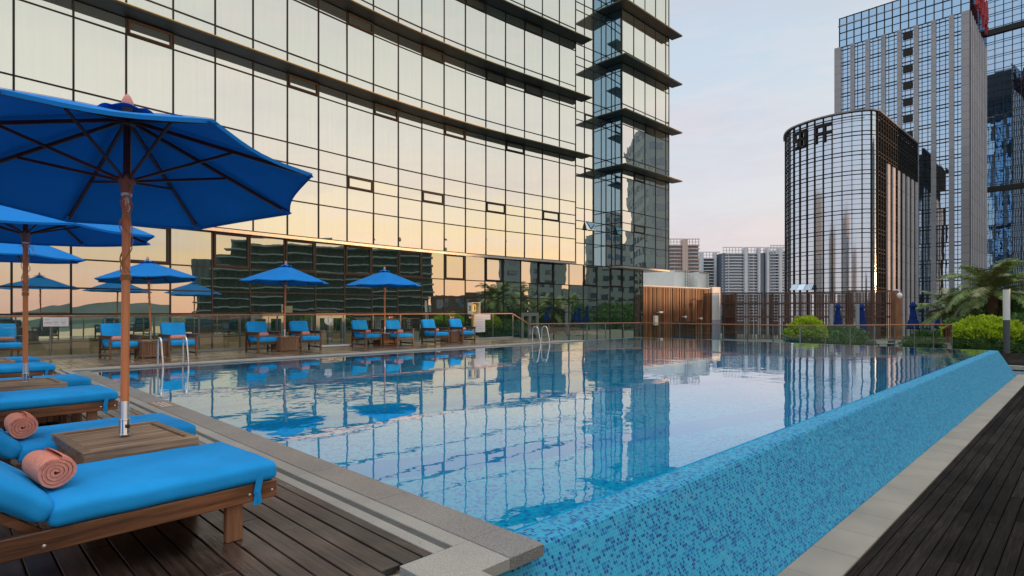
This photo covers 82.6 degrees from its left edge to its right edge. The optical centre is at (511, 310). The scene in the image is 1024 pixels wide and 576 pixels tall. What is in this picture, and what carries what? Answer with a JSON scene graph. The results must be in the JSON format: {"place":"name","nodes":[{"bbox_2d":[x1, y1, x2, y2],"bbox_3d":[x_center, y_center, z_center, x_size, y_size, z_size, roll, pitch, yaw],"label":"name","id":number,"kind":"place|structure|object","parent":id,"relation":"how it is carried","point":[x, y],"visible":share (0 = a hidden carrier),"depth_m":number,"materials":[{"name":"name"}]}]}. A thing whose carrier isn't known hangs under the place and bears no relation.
{"place":"outdoors","nodes":[
{"label":"outdoors","id":0,"kind":"place"},
{"bbox_2d":[9,529,399,575],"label":"deck base","id":1,"kind":"object","parent":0,"point":[396,573],"depth_m":2.76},
{"bbox_2d":[0,372,430,575],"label":"pool deck","id":2,"kind":"structure","parent":1,"relation":"on","point":[341,543],"depth_m":2.94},
{"bbox_2d":[0,358,14,363],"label":"side table","id":3,"kind":"object","parent":2,"relation":"on","point":[4,360],"visible":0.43,"depth_m":8.90,"materials":[{"name":"brown wood"}]},
{"bbox_2d":[0,243,85,263],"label":"umbrella","id":4,"kind":"object","parent":3,"relation":"on","point":[11,253],"visible":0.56,"depth_m":9.09,"materials":[{"name":"fabric"}]},
{"bbox_2d":[0,356,39,362],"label":"sun lounger","id":5,"kind":"object","parent":2,"relation":"on","point":[17,359],"visible":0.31,"depth_m":9.79,"materials":[{"name":"blue fabric"}]},
{"bbox_2d":[0,361,55,377],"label":"sun lounger","id":6,"kind":"object","parent":2,"relation":"on","point":[12,370],"visible":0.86,"depth_m":8.58,"materials":[{"name":"blue fabric"}]},
{"bbox_2d":[0,377,67,429],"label":"side table","id":7,"kind":"object","parent":2,"relation":"on","point":[33,383],"visible":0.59,"depth_m":6.12,"materials":[{"name":"brown wood"}]},
{"bbox_2d":[0,205,153,381],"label":"umbrella","id":8,"kind":"object","parent":7,"relation":"on","point":[25,229],"visible":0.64,"depth_m":6.37,"materials":[{"name":"fabric"}]},
{"bbox_2d":[0,374,90,385],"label":"sun lounger","id":9,"kind":"object","parent":2,"relation":"on","point":[74,380],"visible":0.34,"depth_m":6.93,"materials":[{"name":"blue fabric"}]},
{"bbox_2d":[0,385,117,422],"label":"sun lounger","id":10,"kind":"object","parent":2,"relation":"on","point":[76,402],"visible":0.99,"depth_m":5.64,"materials":[{"name":"blue fabric"}]},
{"bbox_2d":[0,413,195,470],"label":"sun lounger","id":11,"kind":"object","parent":2,"relation":"on","point":[19,450],"visible":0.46,"depth_m":3.85,"materials":[{"name":"blue fabric"}]},
{"bbox_2d":[4,411,37,438],"bbox_3d":[-3.108,0.723,3.691,0.276,0.142,0.150,0,0,44],"label":"rolled towel","id":12,"kind":"object","parent":11,"relation":"on","point":[22,424],"visible":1,"depth_m":3.61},
{"bbox_2d":[52,421,198,464],"bbox_3d":[-2.391,0.985,3.597,0.770,0.430,0.580,0,0,41],"label":"side table","id":13,"kind":"object","parent":2,"relation":"on","point":[90,445],"visible":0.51,"depth_m":3.49,"materials":[{"name":"brown wood"}]},
{"bbox_2d":[0,88,312,435],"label":"umbrella","id":14,"kind":"object","parent":13,"relation":"on","point":[126,164],"visible":1,"depth_m":4.02,"materials":[{"name":"fabric"}]},
{"bbox_2d":[0,442,276,563],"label":"sun lounger","id":15,"kind":"object","parent":2,"relation":"on","point":[92,501],"visible":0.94,"depth_m":2.73,"materials":[{"name":"fabric"}]},
{"bbox_2d":[22,447,76,487],"bbox_3d":[-2.133,0.723,2.687,0.276,0.142,0.150,0,0,38],"label":"rolled towel","id":16,"kind":"object","parent":15,"relation":"on","point":[50,468],"visible":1,"depth_m":2.62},
{"bbox_2d":[54,369,509,575],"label":"stone strips","id":17,"kind":"object","parent":2,"relation":"on","point":[461,557],"visible":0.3,"depth_m":3.20,"materials":[{"name":"stone"}]},
{"bbox_2d":[75,371,543,570],"bbox_3d":[-4.167,1.231,7.154,12.007,0.066,0.245,0,0,45],"label":"coping","id":18,"kind":"object","parent":1,"relation":"on","point":[518,550],"visible":0.68,"depth_m":3.85,"materials":[{"name":"stone"}]},
{"bbox_2d":[147,401,179,407],"bbox_3d":[-4.428,1.197,7.412,0.230,0.006,0.600,0,0,-45],"label":"warning plaque","id":19,"kind":"object","parent":18,"relation":"on","point":[162,404],"visible":1,"depth_m":7.38,"materials":[{"name":"plastic"}]},
{"bbox_2d":[68,340,583,371],"bbox_3d":[-3.094,1.214,17.512,16.407,0.032,0.480,0,0,-45],"label":"back coping","id":20,"kind":"object","parent":1,"relation":"on","point":[223,361],"visible":0.97,"depth_m":14.78,"materials":[{"name":"stone"}]},
{"bbox_2d":[156,336,188,366],"bbox_3d":[-7.472,1.390,12.863,0.580,1.613,0.479,0,0,-45],"label":"pool ladder","id":21,"kind":"object","parent":20,"relation":"attached to","point":[160,338],"visible":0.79,"depth_m":12.82,"materials":[{"name":"metal"}]},
{"bbox_2d":[531,326,549,343],"bbox_3d":[1.064,1.390,21.400,0.580,1.613,0.479,0,0,-45],"label":"pool ladder","id":22,"kind":"object","parent":20,"relation":"attached to","point":[539,334],"visible":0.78,"depth_m":21.34,"materials":[{"name":"metal"}]},
{"bbox_2d":[401,337,1015,575],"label":"infinity edge","id":23,"kind":"object","parent":1,"relation":"attached to","point":[775,503],"visible":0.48,"depth_m":4.82,"materials":[{"name":"tile"}]},
{"bbox_2d":[40,338,563,369],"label":"back deck","id":24,"kind":"structure","parent":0,"point":[78,362],"depth_m":16.11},
{"bbox_2d":[0,323,22,355],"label":"armchair","id":25,"kind":"object","parent":24,"relation":"on","point":[8,330],"visible":0.86,"depth_m":14.40,"materials":[{"name":"fabric"}]},
{"bbox_2d":[0,337,14,341],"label":"rolled towel","id":26,"kind":"object","parent":25,"relation":"on","point":[7,339],"visible":0.96,"depth_m":14.25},
{"bbox_2d":[97,323,141,358],"bbox_3d":[-9.900,0.767,14.695,0.900,0.866,0.734,0,0,37],"label":"armchair","id":27,"kind":"object","parent":24,"relation":"on","point":[108,331],"visible":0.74,"depth_m":14.62,"materials":[{"name":"fabric"}]},
{"bbox_2d":[134,339,167,357],"bbox_3d":[-9.235,0.985,14.918,0.580,0.430,0.580,0,0,40],"label":"crate table","id":28,"kind":"object","parent":24,"relation":"on","point":[147,348],"visible":0.81,"depth_m":14.71,"materials":[{"name":"brown wood"}]},
{"bbox_2d":[94,256,197,338],"bbox_3d":[-9.798,-0.337,15.720,2.326,2.218,2.330,0,0,15],"label":"umbrella","id":29,"kind":"object","parent":28,"relation":"on","point":[148,271],"visible":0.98,"depth_m":15.66,"materials":[{"name":"fabric"}]},
{"bbox_2d":[158,323,198,356],"bbox_3d":[-8.825,0.767,15.380,0.900,0.866,0.734,0,0,42],"label":"armchair","id":30,"kind":"object","parent":24,"relation":"on","point":[167,330],"visible":0.78,"depth_m":15.36,"materials":[{"name":"fabric"}]},
{"bbox_2d":[170,335,186,339],"bbox_3d":[-8.821,0.722,15.390,0.127,0.128,0.410,0,0,41],"label":"rolled towel","id":31,"kind":"object","parent":30,"relation":"on","point":[176,337],"visible":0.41,"depth_m":15.33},
{"bbox_2d":[0,313,512,358],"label":"glass barrier","id":32,"kind":"object","parent":24,"relation":"on","point":[105,353],"visible":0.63,"depth_m":17.32,"materials":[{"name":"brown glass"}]},
{"bbox_2d":[43,317,68,326],"bbox_3d":[-11.435,0.295,14.622,0.505,0.227,0.018,0,0,-43],"label":"notice board","id":33,"kind":"object","parent":32,"relation":"attached to","point":[55,321],"visible":1,"depth_m":14.61,"materials":[{"name":"plastic"}]},
{"bbox_2d":[475,314,484,331],"bbox_3d":[-1.344,0.543,23.985,0.604,0.729,0.018,0,0,-43],"label":"rules board","id":34,"kind":"object","parent":32,"relation":"attached to","point":[480,322],"visible":0.98,"depth_m":24.02,"materials":[{"name":"plastic"}]},
{"bbox_2d":[244,321,280,351],"bbox_3d":[-7.305,0.767,17.042,0.900,0.866,0.734,0,0,39],"label":"armchair","id":35,"kind":"object","parent":24,"relation":"on","point":[255,328],"visible":0.97,"depth_m":16.97,"materials":[{"name":"fabric"}]},
{"bbox_2d":[271,336,298,351],"bbox_3d":[-6.692,0.985,17.195,0.580,0.430,0.580,0,0,40],"label":"crate table","id":36,"kind":"object","parent":24,"relation":"on","point":[286,343],"visible":0.94,"depth_m":16.98,"materials":[{"name":"brown wood"}]},
{"bbox_2d":[239,261,328,335],"bbox_3d":[-6.657,-0.339,17.147,2.330,2.220,2.330,0,0,37],"label":"umbrella","id":37,"kind":"object","parent":36,"relation":"on","point":[285,274],"visible":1,"depth_m":16.81,"materials":[{"name":"fabric"}]},
{"bbox_2d":[288,321,321,349],"bbox_3d":[-6.368,0.767,17.862,0.900,0.866,0.734,0,0,41],"label":"armchair","id":38,"kind":"object","parent":24,"relation":"on","point":[297,327],"visible":0.77,"depth_m":17.84,"materials":[{"name":"fabric"}]},
{"bbox_2d":[350,320,382,346],"bbox_3d":[-4.881,0.767,19.443,0.900,0.866,0.734,0,0,38],"label":"armchair","id":39,"kind":"object","parent":24,"relation":"on","point":[357,326],"visible":0.98,"depth_m":19.38,"materials":[{"name":"fabric"}]},
{"bbox_2d":[373,332,395,345],"bbox_3d":[-4.305,0.985,19.856,0.580,0.430,0.580,0,0,40],"label":"crate table","id":40,"kind":"object","parent":24,"relation":"on","point":[386,339],"visible":0.43,"depth_m":19.61,"materials":[{"name":"brown wood"}]},
{"bbox_2d":[346,267,421,332],"bbox_3d":[-4.256,-0.340,19.476,2.330,2.220,2.330,0,0,3],"label":"umbrella","id":41,"kind":"object","parent":40,"relation":"on","point":[384,278],"visible":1,"depth_m":19.03,"materials":[{"name":"fabric"}]},
{"bbox_2d":[383,320,413,345],"bbox_3d":[-3.877,0.767,19.829,0.900,0.866,0.734,0,0,42],"label":"armchair","id":42,"kind":"object","parent":24,"relation":"on","point":[391,326],"visible":0.93,"depth_m":19.78,"materials":[{"name":"fabric"}]},
{"bbox_2d":[420,319,449,343],"bbox_3d":[-2.784,0.767,20.890,0.900,0.866,0.734,0,0,39],"label":"armchair","id":43,"kind":"object","parent":24,"relation":"on","point":[427,325],"visible":0.98,"depth_m":20.82,"materials":[{"name":"fabric"}]},
{"bbox_2d":[440,330,461,342],"bbox_3d":[-2.261,0.985,21.786,0.580,0.430,0.580,0,0,40],"label":"crate table","id":44,"kind":"object","parent":24,"relation":"on","point":[455,336],"visible":0.61,"depth_m":21.60,"materials":[{"name":"brown wood"}]},
{"bbox_2d":[448,319,475,341],"bbox_3d":[-1.928,0.767,22.136,0.900,0.866,0.734,0,0,41],"label":"armchair","id":45,"kind":"object","parent":24,"relation":"on","point":[455,324],"visible":0.79,"depth_m":22.12,"materials":[{"name":"fabric"}]},
{"bbox_2d":[468,302,479,338],"bbox_3d":[-1.528,0.448,23.400,0.425,1.503,0.280,0,0,-43],"label":"emergency telephone","id":46,"kind":"object","parent":24,"relation":"on","point":[473,308],"visible":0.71,"depth_m":23.38,"materials":[{"name":"yellow plastic"}]},
{"bbox_2d":[0,0,682,356],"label":"hotel building","id":47,"kind":"structure","parent":0,"point":[490,156],"depth_m":28.55,"materials":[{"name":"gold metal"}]},
{"bbox_2d":[130,227,168,263],"bbox_3d":[-12.748,-2.315,20.416,0.050,1.305,1.372,0,0,39],"label":"window","id":48,"kind":"structure","parent":47,"relation":"in","point":[131,260],"depth_m":20.86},
{"bbox_2d":[128,19,171,47],"bbox_3d":[-12.552,-9.600,20.260,0.050,0.500,1.372,0,0,39],"label":"vent window","id":49,"kind":"structure","parent":47,"relation":"in","point":[129,20],"depth_m":20.21,"materials":[{"name":"brown metal"}]},
{"bbox_2d":[214,232,248,267],"bbox_3d":[-10.912,-2.315,22.718,0.050,1.305,1.372,0,0,39],"label":"window","id":50,"kind":"structure","parent":47,"relation":"in","point":[215,233],"depth_m":22.65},
{"bbox_2d":[250,315,283,346],"bbox_3d":[-9.979,1.330,23.857,0.140,2.340,1.480,0,0,39],"label":"door","id":51,"kind":"structure","parent":47,"relation":"in","point":[252,318],"depth_m":23.86,"materials":[{"name":"metal"}]},
{"bbox_2d":[285,239,314,271],"bbox_3d":[-9.076,-2.315,25.021,0.050,1.305,1.372,0,0,39],"label":"window","id":52,"kind":"structure","parent":47,"relation":"in","point":[286,240],"depth_m":25.03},
{"bbox_2d":[289,74,317,94],"bbox_3d":[-8.881,-9.600,24.865,0.050,0.500,1.372,0,0,39],"label":"vent window","id":53,"kind":"structure","parent":47,"relation":"in","point":[290,75],"depth_m":24.83,"materials":[{"name":"brown metal"}]},
{"bbox_2d":[316,315,345,343],"bbox_3d":[-8.125,1.330,26.143,0.140,2.340,1.480,0,0,40],"label":"door","id":54,"kind":"structure","parent":47,"relation":"in","point":[330,327],"depth_m":26.14,"materials":[{"name":"metal"}]},
{"bbox_2d":[345,245,370,274],"bbox_3d":[-7.167,-2.315,27.259,0.050,1.305,1.372,0,0,42],"label":"window","id":55,"kind":"structure","parent":47,"relation":"in","point":[346,246],"depth_m":27.07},
{"bbox_2d":[348,176,372,191],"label":"vent window","id":56,"kind":"structure","parent":47,"relation":"in","point":[349,177],"depth_m":27.05,"materials":[{"name":"brown metal"}]},
{"bbox_2d":[348,12,372,33],"bbox_3d":[-7.036,-13.340,27.160,0.050,0.500,1.372,0,0,39],"label":"vent window","id":57,"kind":"structure","parent":47,"relation":"in","point":[349,14],"depth_m":27.07,"materials":[{"name":"brown metal"}]},
{"bbox_2d":[374,103,397,120],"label":"vent window","id":58,"kind":"structure","parent":47,"relation":"in","point":[375,104],"depth_m":28.17,"materials":[{"name":"brown metal"}]},
{"bbox_2d":[398,250,421,277],"bbox_3d":[-5.128,-2.315,29.382,0.050,1.305,1.372,0,0,45],"label":"window","id":59,"kind":"structure","parent":47,"relation":"in","point":[399,251],"depth_m":29.30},
{"bbox_2d":[423,191,443,203],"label":"vent window","id":60,"kind":"structure","parent":47,"relation":"in","point":[423,191],"depth_m":30.42,"materials":[{"name":"brown metal"}]},
{"bbox_2d":[423,45,443,62],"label":"vent window","id":61,"kind":"structure","parent":47,"relation":"in","point":[423,45],"depth_m":30.41,"materials":[{"name":"brown metal"}]},
{"bbox_2d":[445,125,464,139],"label":"vent window","id":62,"kind":"structure","parent":47,"relation":"in","point":[445,125],"depth_m":31.43,"materials":[{"name":"brown metal"}]},
{"bbox_2d":[445,254,464,279],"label":"window","id":63,"kind":"structure","parent":47,"relation":"in","point":[446,255],"depth_m":31.21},
{"bbox_2d":[466,0,485,12],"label":"vent window","id":64,"kind":"structure","parent":47,"relation":"in","point":[484,10],"depth_m":32.70,"materials":[{"name":"brown metal"}]},
{"bbox_2d":[486,258,502,281],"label":"window","id":65,"kind":"structure","parent":47,"relation":"in","point":[486,258],"depth_m":33.49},
{"bbox_2d":[487,202,505,213],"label":"vent window","id":66,"kind":"structure","parent":47,"relation":"in","point":[504,212],"depth_m":33.54,"materials":[{"name":"brown metal"}]},
{"bbox_2d":[487,70,505,84],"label":"vent window","id":67,"kind":"structure","parent":47,"relation":"in","point":[504,83],"depth_m":33.54,"materials":[{"name":"brown metal"}]},
{"bbox_2d":[506,141,523,153],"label":"vent window","id":68,"kind":"structure","parent":47,"relation":"in","point":[507,142],"depth_m":34.38,"materials":[{"name":"brown metal"}]},
{"bbox_2d":[521,313,538,338],"bbox_3d":[1.095,1.330,35.650,1.480,2.340,0.140,0,0,-44],"label":"door","id":69,"kind":"structure","parent":47,"relation":"in","point":[529,315],"depth_m":35.59,"materials":[{"name":"metal"}]},
{"bbox_2d":[538,262,553,283],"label":"window","id":70,"kind":"structure","parent":47,"relation":"in","point":[539,263],"depth_m":36.60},
{"bbox_2d":[585,222,595,229],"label":"open window","id":71,"kind":"structure","parent":47,"relation":"in","point":[590,226],"depth_m":40.59,"materials":[{"name":"clear glass"}]},
{"bbox_2d":[584,266,596,285],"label":"window","id":72,"kind":"structure","parent":47,"relation":"in","point":[584,266],"depth_m":39.63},
{"bbox_2d":[611,268,622,286],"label":"window","id":73,"kind":"structure","parent":47,"relation":"in","point":[611,268],"depth_m":42.02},
{"bbox_2d":[91,337,987,530],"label":"water","id":74,"kind":"structure","parent":0,"point":[512,437],"depth_m":7.70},
{"bbox_2d":[669,239,699,272],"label":"apartment block","id":75,"kind":"structure","parent":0,"point":[684,256],"depth_m":500.73,"materials":[{"name":"beige concrete"}]},
{"bbox_2d":[512,384,899,531],"bbox_3d":[2.970,2.450,14.814,20.650,0.001,12.150,0,0,-45],"label":"pool edge","id":76,"kind":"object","parent":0,"point":[531,524],"depth_m":8.64,"materials":[{"name":"tile"}]},
{"bbox_2d":[699,252,719,286],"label":"apartment block","id":77,"kind":"structure","parent":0,"point":[709,264],"depth_m":640.66,"materials":[{"name":"white concrete"}]},
{"bbox_2d":[717,247,784,334],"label":"apartment block","id":78,"kind":"structure","parent":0,"point":[746,271],"depth_m":602.60,"materials":[{"name":"painted concrete"},{"name":"window glass"}]},
{"bbox_2d":[770,245,784,332],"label":"apartment block","id":79,"kind":"structure","parent":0,"point":[783,272],"depth_m":702.33,"materials":[{"name":"grey concrete"}]},
{"bbox_2d":[669,0,894,257],"label":"sky","id":80,"kind":"structure","parent":0,"point":[749,72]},
{"bbox_2d":[704,333,907,346],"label":"terrace","id":81,"kind":"structure","parent":0,"point":[879,340],"depth_m":49.52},
{"bbox_2d":[643,287,711,338],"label":"slatted wall","id":82,"kind":"structure","parent":81,"relation":"on","point":[674,305],"depth_m":47.45,"materials":[{"name":"brown wood"}]},
{"bbox_2d":[643,285,720,338],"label":"service building","id":83,"kind":"structure","parent":81,"relation":"on","point":[716,331],"depth_m":51.06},
{"bbox_2d":[643,270,689,286],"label":"plant box","id":84,"kind":"object","parent":83,"relation":"on","point":[678,278],"visible":0.79,"depth_m":53.67,"materials":[{"name":"metal"}]},
{"bbox_2d":[689,272,708,287],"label":"plant box","id":85,"kind":"object","parent":83,"relation":"on","point":[699,279],"visible":0.89,"depth_m":53.70,"materials":[{"name":"metal"}]},
{"bbox_2d":[721,292,734,338],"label":"slatted fence","id":86,"kind":"object","parent":81,"relation":"on","point":[727,303],"visible":0.88,"depth_m":50.75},
{"bbox_2d":[512,314,952,348],"bbox_3d":[9.452,1.327,25.455,18.393,2.346,4.259,0,0,12],"label":"glass barrier","id":87,"kind":"object","parent":81,"relation":"on","point":[947,337],"visible":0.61,"depth_m":24.98,"materials":[{"name":"clear glass"}]},
{"bbox_2d":[734,292,847,338],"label":"slatted fence","id":88,"kind":"object","parent":81,"relation":"on","point":[770,316],"visible":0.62,"depth_m":50.05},
{"bbox_2d":[781,314,832,343],"bbox_3d":[16.670,1.444,32.957,2.458,2.453,2.499,0,0,0],"label":"round shrub","id":89,"kind":"object","parent":81,"relation":"on","point":[810,334],"visible":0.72,"depth_m":32.38,"materials":[{"name":"green plant"}]},
{"bbox_2d":[833,303,842,327],"bbox_3d":[22.359,1.005,40.000,0.662,2.991,0.662,0,0,-18],"label":"closed umbrella","id":90,"kind":"object","parent":81,"relation":"on","point":[837,319],"visible":0.69,"depth_m":39.87,"materials":[{"name":"blue fabric"}]},
{"bbox_2d":[827,324,877,345],"bbox_3d":[19.583,1.759,35.027,3.877,1.912,3.876,0,0,0],"label":"garden shrub","id":91,"kind":"object","parent":81,"relation":"on","point":[839,335],"visible":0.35,"depth_m":33.94,"materials":[{"name":"green plant"}]},
{"bbox_2d":[855,304,858,330],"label":"light column","id":92,"kind":"structure","parent":81,"relation":"on","point":[856,314],"depth_m":38.91,"materials":[{"name":"grey paint"}]},
{"bbox_2d":[859,303,866,332],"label":"closed umbrella","id":93,"kind":"object","parent":81,"relation":"on","point":[862,320],"visible":0.77,"depth_m":40.85,"materials":[{"name":"blue fabric"}]},
{"bbox_2d":[848,290,891,338],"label":"slatted fence","id":94,"kind":"object","parent":81,"relation":"on","point":[870,316],"visible":0.55,"depth_m":50.05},
{"bbox_2d":[891,291,901,339],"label":"timber column","id":95,"kind":"structure","parent":81,"relation":"on","point":[896,309],"depth_m":49.20,"materials":[{"name":"brown wood"}]},
{"bbox_2d":[907,302,918,334],"bbox_3d":[25.448,0.985,37.000,0.636,3.030,0.636,0,0,24],"label":"closed umbrella","id":96,"kind":"object","parent":81,"relation":"on","point":[913,316],"visible":0.91,"depth_m":36.87,"materials":[{"name":"blue fabric"}]},
{"bbox_2d":[896,328,938,347],"bbox_3d":[23.694,1.908,32.992,3.139,1.744,3.178,0,0,0],"label":"garden shrub","id":97,"kind":"object","parent":81,"relation":"on","point":[924,339],"visible":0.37,"depth_m":32.66,"materials":[{"name":"green plant"}]},
{"bbox_2d":[915,287,983,330],"bbox_3d":[28.290,0.498,37.539,4.379,4.034,4.174,0,0,-42],"label":"palm tree","id":98,"kind":"object","parent":81,"relation":"on","point":[935,316],"visible":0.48,"depth_m":37.35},
{"bbox_2d":[936,313,968,347],"bbox_3d":[24.311,1.420,31.478,2.448,2.514,2.413,0,0,30],"label":"garden shrub","id":99,"kind":"object","parent":81,"relation":"on","point":[951,321],"visible":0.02,"depth_m":31.66,"materials":[{"name":"green plant"}]},
{"bbox_2d":[942,301,987,319],"bbox_3d":[29.797,0.906,37.039,4.117,3.409,4.016,0,0,-34],"label":"garden shrub","id":100,"kind":"object","parent":81,"relation":"on","point":[977,314],"visible":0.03,"depth_m":36.51,"materials":[{"name":"green plant"}]},
{"bbox_2d":[935,314,1023,352],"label":"round shrub","id":101,"kind":"object","parent":81,"relation":"on","point":[980,332],"visible":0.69,"depth_m":27.82,"materials":[{"name":"green plant"}]},
{"bbox_2d":[936,257,1023,319],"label":"palm tree","id":102,"kind":"object","parent":81,"relation":"on","point":[991,282],"visible":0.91,"depth_m":33.09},
{"bbox_2d":[974,295,1023,317],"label":"garden shrub","id":103,"kind":"object","parent":81,"relation":"on","point":[1014,307],"visible":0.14,"depth_m":33.05,"materials":[{"name":"green plant"}]},
{"bbox_2d":[1003,289,1009,352],"bbox_3d":[22.556,0.768,26.600,0.268,3.463,0.268,0,0,0],"label":"bollard lamp","id":104,"kind":"object","parent":81,"relation":"on","point":[1006,320],"visible":0.91,"depth_m":26.50,"materials":[{"name":"metal"}]},
{"bbox_2d":[1010,311,1023,324],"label":"garden shrub","id":105,"kind":"object","parent":81,"relation":"on","point":[1020,317],"visible":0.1,"depth_m":30.26,"materials":[{"name":"green plant"}]},
{"bbox_2d":[829,304,832,324],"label":"light column","id":106,"kind":"structure","parent":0,"point":[830,314],"depth_m":38.92,"materials":[{"name":"grey paint"}]},
{"bbox_2d":[783,108,918,338],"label":"round tower","id":107,"kind":"structure","parent":0,"point":[851,199],"depth_m":123.83,"materials":[{"name":"glass"}]},
{"bbox_2d":[834,0,988,331],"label":"column tower","id":108,"kind":"structure","parent":0,"point":[916,70],"depth_m":144.34,"materials":[{"name":"grey glass"}]},
{"bbox_2d":[976,370,1023,575],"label":"deck base","id":109,"kind":"object","parent":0,"point":[1013,526],"depth_m":5.02,"materials":[{"name":"soil"}]},
{"bbox_2d":[777,365,1023,575],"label":"kerb","id":110,"kind":"structure","parent":109,"relation":"on","point":[844,546],"depth_m":6.03,"materials":[{"name":"stone"}]},
{"bbox_2d":[845,386,1023,575],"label":"deck","id":111,"kind":"structure","parent":109,"relation":"on","point":[946,523],"depth_m":5.58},
{"bbox_2d":[999,352,1023,365],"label":"deck","id":112,"kind":"structure","parent":109,"relation":"on","point":[1014,358],"depth_m":23.72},
{"bbox_2d":[985,0,1023,300],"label":"blue glass tower","id":113,"kind":"structure","parent":0,"point":[1005,136],"depth_m":171.74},
{"label":"drain channel","id":114,"kind":"structure","parent":0,"visible":0},
{"bbox_2d":[59,370,451,548],"bbox_3d":[-4.734,1.204,7.366,12.488,0.004,0.050,0,0,45],"label":"drain grate","id":115,"kind":"object","parent":114,"relation":"on","point":[400,526],"visible":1,"depth_m":3.59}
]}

